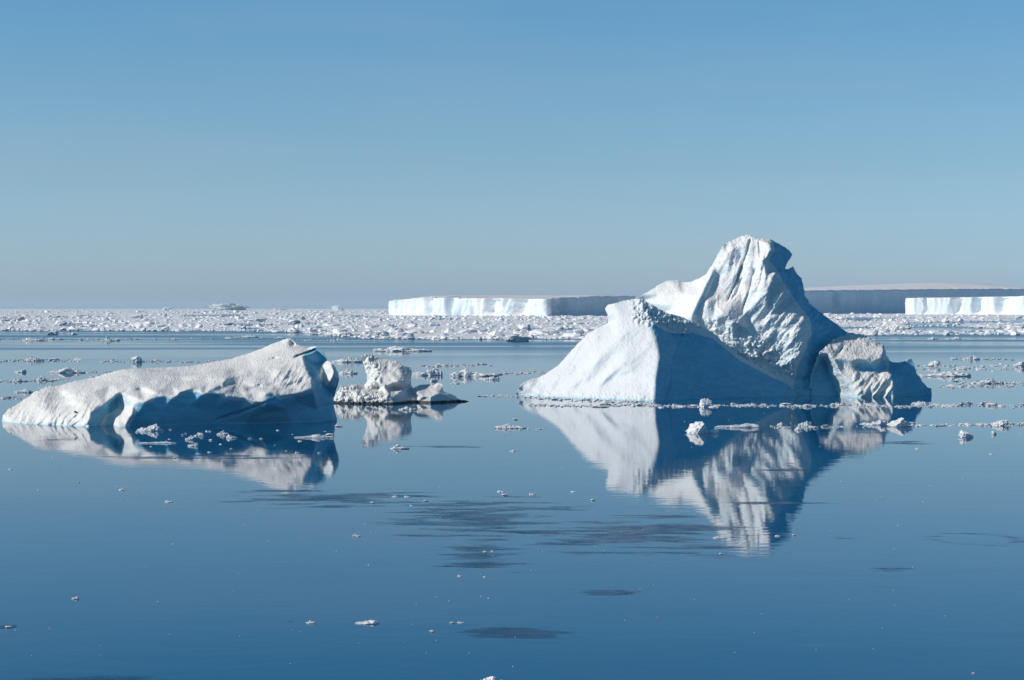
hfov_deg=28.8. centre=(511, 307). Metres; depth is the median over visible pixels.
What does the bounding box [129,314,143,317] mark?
ice block
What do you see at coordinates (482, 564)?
grease ice
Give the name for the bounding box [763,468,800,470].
water ripple
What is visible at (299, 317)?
ice block
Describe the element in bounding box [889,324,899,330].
ice block
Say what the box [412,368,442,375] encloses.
ice floe
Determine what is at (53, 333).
ice lump
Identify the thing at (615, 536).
grease ice
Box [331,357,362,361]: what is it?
ice floe
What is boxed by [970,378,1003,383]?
ice floe
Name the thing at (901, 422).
ice lump
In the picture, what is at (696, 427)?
ice lump
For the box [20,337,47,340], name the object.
ice floe
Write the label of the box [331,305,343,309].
iceberg
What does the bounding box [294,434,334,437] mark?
ice floe
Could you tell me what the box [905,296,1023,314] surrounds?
tabular iceberg
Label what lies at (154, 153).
sky
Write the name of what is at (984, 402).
brash ice
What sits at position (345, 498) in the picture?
grease ice
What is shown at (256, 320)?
ice block
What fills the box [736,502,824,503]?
water ripple
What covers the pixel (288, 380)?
iceberg
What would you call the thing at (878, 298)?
tabular iceberg
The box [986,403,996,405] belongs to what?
brash ice
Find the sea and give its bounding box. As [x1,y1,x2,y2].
[0,308,1023,679]
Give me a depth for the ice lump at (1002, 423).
202.77 m
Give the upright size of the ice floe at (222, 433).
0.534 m
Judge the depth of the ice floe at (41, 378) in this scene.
329.14 m
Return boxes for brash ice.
[959,401,972,404]
[979,401,994,404]
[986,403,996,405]
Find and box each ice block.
[0,316,25,320]
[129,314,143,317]
[242,318,267,321]
[292,315,305,319]
[506,334,530,340]
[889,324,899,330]
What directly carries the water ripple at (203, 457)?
on the sea
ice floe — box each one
[9,378,27,381]
[14,388,32,392]
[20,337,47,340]
[26,356,43,360]
[36,375,51,380]
[47,367,84,372]
[102,337,119,340]
[137,423,163,430]
[140,441,175,442]
[217,430,227,434]
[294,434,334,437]
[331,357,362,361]
[339,369,357,373]
[355,620,379,624]
[373,346,431,351]
[390,444,409,448]
[399,406,415,409]
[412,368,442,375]
[450,369,498,376]
[482,376,499,379]
[483,676,498,679]
[494,424,525,428]
[715,423,760,427]
[798,421,811,425]
[866,419,887,424]
[911,401,928,404]
[918,371,970,376]
[962,355,979,359]
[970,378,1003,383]
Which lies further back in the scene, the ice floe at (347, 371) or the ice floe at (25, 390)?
the ice floe at (347, 371)
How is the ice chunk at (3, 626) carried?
on the sea
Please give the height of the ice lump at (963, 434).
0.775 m
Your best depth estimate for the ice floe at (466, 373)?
348.94 m
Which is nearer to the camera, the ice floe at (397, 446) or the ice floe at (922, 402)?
the ice floe at (397, 446)
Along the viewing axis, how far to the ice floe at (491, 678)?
63.63 m
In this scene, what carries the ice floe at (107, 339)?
on the sea
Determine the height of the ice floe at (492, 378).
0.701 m
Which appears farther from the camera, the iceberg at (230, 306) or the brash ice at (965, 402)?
the iceberg at (230, 306)
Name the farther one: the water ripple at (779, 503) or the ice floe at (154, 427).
the ice floe at (154, 427)
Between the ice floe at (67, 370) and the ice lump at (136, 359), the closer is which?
the ice floe at (67, 370)
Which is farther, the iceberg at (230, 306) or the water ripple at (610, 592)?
the iceberg at (230, 306)
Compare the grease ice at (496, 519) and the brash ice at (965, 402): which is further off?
the brash ice at (965, 402)
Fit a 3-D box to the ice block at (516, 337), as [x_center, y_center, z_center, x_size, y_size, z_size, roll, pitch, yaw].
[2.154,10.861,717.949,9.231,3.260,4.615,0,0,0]
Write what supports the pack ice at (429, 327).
on the sea
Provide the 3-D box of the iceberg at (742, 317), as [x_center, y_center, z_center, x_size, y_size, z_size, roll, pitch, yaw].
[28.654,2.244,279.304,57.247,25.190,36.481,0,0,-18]
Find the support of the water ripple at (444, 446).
on the sea
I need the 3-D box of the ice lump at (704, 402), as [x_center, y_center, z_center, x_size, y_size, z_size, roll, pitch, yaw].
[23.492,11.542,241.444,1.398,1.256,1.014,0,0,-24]
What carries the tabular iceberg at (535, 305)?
on the sea
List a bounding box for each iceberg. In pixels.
[2,338,338,426]
[209,303,248,309]
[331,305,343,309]
[334,354,468,403]
[388,295,634,315]
[516,234,931,400]
[804,283,1023,313]
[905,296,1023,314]
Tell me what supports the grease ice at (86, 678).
on the sea
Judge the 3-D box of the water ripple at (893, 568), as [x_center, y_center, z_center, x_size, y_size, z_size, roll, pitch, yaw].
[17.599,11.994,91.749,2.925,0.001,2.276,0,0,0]
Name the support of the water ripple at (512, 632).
on the sea
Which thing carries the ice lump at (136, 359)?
on the sea
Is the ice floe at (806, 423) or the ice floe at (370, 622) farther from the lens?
the ice floe at (806, 423)
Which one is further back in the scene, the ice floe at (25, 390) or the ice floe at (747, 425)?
the ice floe at (25, 390)
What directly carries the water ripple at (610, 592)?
on the sea
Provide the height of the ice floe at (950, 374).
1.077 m
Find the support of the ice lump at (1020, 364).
on the sea
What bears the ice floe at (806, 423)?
on the sea
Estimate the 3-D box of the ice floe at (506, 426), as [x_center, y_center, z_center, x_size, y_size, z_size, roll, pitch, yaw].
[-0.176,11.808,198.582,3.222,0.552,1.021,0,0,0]
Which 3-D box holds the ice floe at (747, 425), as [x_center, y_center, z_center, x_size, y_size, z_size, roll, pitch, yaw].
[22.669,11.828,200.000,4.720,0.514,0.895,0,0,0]
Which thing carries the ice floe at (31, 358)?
on the sea
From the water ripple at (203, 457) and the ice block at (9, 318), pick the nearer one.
the water ripple at (203, 457)
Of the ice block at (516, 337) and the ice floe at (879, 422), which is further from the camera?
the ice block at (516, 337)
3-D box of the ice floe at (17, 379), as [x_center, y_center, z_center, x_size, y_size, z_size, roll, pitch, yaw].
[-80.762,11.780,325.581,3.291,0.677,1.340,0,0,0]
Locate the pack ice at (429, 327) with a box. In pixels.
[0,309,1023,339]
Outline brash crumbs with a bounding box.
[0,336,1023,666]
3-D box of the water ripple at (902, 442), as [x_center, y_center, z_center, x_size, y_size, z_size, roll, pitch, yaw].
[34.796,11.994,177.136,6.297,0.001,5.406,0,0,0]
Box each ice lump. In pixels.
[47,331,58,334]
[131,356,141,361]
[685,421,707,433]
[699,398,711,406]
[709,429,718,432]
[886,417,911,426]
[928,361,939,366]
[959,430,972,437]
[991,420,1009,425]
[1016,360,1023,366]
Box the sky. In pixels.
[0,0,1023,307]
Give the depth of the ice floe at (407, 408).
234.01 m
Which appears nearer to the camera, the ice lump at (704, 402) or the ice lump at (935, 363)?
the ice lump at (704, 402)
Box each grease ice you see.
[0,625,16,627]
[33,676,127,679]
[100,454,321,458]
[230,490,434,507]
[375,496,583,547]
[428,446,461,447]
[435,548,524,572]
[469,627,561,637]
[483,515,747,554]
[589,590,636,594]
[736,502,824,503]
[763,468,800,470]
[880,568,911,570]
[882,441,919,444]
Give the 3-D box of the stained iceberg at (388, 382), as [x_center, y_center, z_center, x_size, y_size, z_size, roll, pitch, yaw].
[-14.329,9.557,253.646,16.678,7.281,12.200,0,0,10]
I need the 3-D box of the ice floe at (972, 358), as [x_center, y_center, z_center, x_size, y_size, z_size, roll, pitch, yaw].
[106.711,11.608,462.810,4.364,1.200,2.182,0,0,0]
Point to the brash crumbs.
(620, 402)
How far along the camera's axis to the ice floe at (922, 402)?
247.58 m
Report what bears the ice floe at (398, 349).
on the sea
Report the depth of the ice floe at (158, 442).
176.59 m

